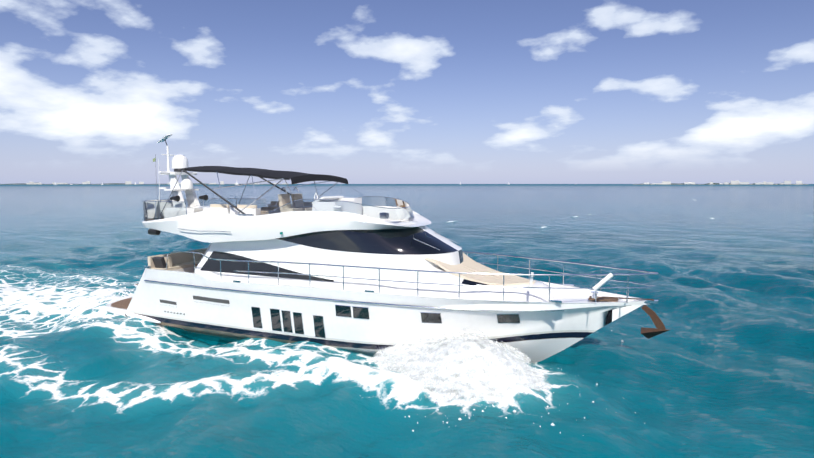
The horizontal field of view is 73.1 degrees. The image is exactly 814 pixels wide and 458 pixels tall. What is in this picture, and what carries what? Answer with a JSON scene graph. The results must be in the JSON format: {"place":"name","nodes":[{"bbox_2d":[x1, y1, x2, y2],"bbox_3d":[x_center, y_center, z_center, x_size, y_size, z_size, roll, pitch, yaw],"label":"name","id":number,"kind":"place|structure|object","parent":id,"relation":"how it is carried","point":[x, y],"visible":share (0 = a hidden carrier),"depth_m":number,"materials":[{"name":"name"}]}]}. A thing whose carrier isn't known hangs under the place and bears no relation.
{"place":"outdoors","nodes":[
{"label":"outdoors","id":0,"kind":"place"},
{"bbox_2d":[17,181,287,183],"bbox_3d":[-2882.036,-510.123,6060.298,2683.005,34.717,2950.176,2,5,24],"label":"shoreline","id":1,"kind":"structure","parent":0,"point":[129,182],"depth_m":5797.65,"materials":[{"name":"beige"}]},
{"bbox_2d":[0,184,813,457],"bbox_3d":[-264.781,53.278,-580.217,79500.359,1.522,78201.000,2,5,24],"label":"sea","id":2,"kind":"structure","parent":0,"point":[723,367],"depth_m":17.20,"materials":[{"name":"liquid"}]},
{"bbox_2d":[8,283,644,435],"bbox_3d":[-3.782,3.034,20.026,22.958,1.522,12.113,2,5,24],"label":"bow spray","id":3,"kind":"object","parent":2,"relation":"on","point":[436,398],"visible":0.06,"depth_m":15.41,"materials":[{"name":"white liquid"}]},
{"bbox_2d":[125,268,649,362],"bbox_3d":[-1.554,3.231,19.313,18.400,3.470,5.243,2,5,24],"label":"yacht hull","id":4,"kind":"object","parent":2,"relation":"on","point":[538,333],"visible":0.5,"depth_m":16.73,"materials":[{"name":"paint"}]},
{"bbox_2d":[105,248,207,322],"bbox_3d":[-9.240,2.088,22.596,5.580,2.350,4.789,2,5,24],"label":"aft deck","id":5,"kind":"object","parent":4,"relation":"attached to","point":[181,261],"visible":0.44,"depth_m":21.58,"materials":[{"name":"brown wood"}]},
{"bbox_2d":[195,219,463,293],"bbox_3d":[-2.447,0.811,19.506,9.650,2.334,4.128,2,5,24],"label":"deckhouse","id":6,"kind":"object","parent":4,"relation":"on","point":[384,248],"visible":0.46,"depth_m":17.53,"materials":[{"name":"white plastic"}]},
{"bbox_2d":[142,206,430,242],"bbox_3d":[-4.476,-0.232,20.312,11.020,1.176,4.638,2,5,24],"label":"flybridge","id":7,"kind":"object","parent":6,"relation":"on","point":[259,227],"visible":0.73,"depth_m":18.17,"materials":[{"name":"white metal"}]},
{"bbox_2d":[148,134,207,234],"bbox_3d":[-9.043,-1.898,22.182,1.962,3.882,4.420,2,5,24],"label":"radar mast","id":8,"kind":"object","parent":7,"relation":"on","point":[179,162],"visible":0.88,"depth_m":22.00,"materials":[{"name":"white plastic"}]},
{"bbox_2d":[158,166,377,219],"bbox_3d":[-5.132,-1.329,20.510,6.916,2.097,4.350,2,5,24],"label":"bimini top","id":9,"kind":"object","parent":7,"relation":"attached to","point":[296,177],"visible":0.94,"depth_m":19.16,"materials":[{"name":"black fabric"}]},
{"bbox_2d":[143,187,413,220],"bbox_3d":[-4.775,-0.904,20.388,10.332,1.316,4.424,2,5,24],"label":"flybridge furniture","id":10,"kind":"object","parent":7,"relation":"on","point":[283,204],"visible":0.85,"depth_m":19.48,"materials":[{"name":"white plastic"}]},
{"bbox_2d":[178,206,458,268],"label":"wipers and lights","id":11,"kind":"object","parent":6,"relation":"attached to","point":[337,208],"visible":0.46,"depth_m":17.53,"materials":[{"name":"silver metal"}]},
{"bbox_2d":[144,280,564,337],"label":"hull windows","id":12,"kind":"structure","parent":4,"relation":"on","point":[361,313],"depth_m":17.28,"materials":[{"name":"black glass"}]},
{"bbox_2d":[166,251,657,302],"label":"hand rails","id":13,"kind":"object","parent":4,"relation":"on","point":[549,275],"visible":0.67,"depth_m":16.17,"materials":[{"name":"silver metal"}]},
{"bbox_2d":[391,253,657,303],"bbox_3d":[3.392,1.502,16.997,8.000,1.380,3.905,2,5,24],"label":"foredeck","id":14,"kind":"object","parent":4,"relation":"on","point":[468,264],"visible":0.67,"depth_m":16.35,"materials":[{"name":"white plastic"}]},
{"bbox_2d":[638,299,668,338],"bbox_3d":[6.938,2.551,15.651,0.841,1.125,0.651,0,5,-2],"label":"anchor","id":15,"kind":"object","parent":4,"relation":"attached to","point":[660,328],"visible":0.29,"depth_m":15.46,"materials":[{"name":"metal"}]},
{"bbox_2d":[0,0,813,183],"label":"sky","id":16,"kind":"structure","parent":0,"point":[357,91],"materials":[{"name":"blue"}]},
{"bbox_2d":[371,328,551,413],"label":"bow spray","id":17,"kind":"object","parent":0,"point":[459,364],"depth_m":13.97,"materials":[{"name":"white liquid"}]},
{"bbox_2d":[644,181,807,184],"bbox_3d":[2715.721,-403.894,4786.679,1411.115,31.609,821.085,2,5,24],"label":"shoreline","id":18,"kind":"structure","parent":0,"point":[747,183],"depth_m":4423.49,"materials":[{"name":"beige"}]}
]}

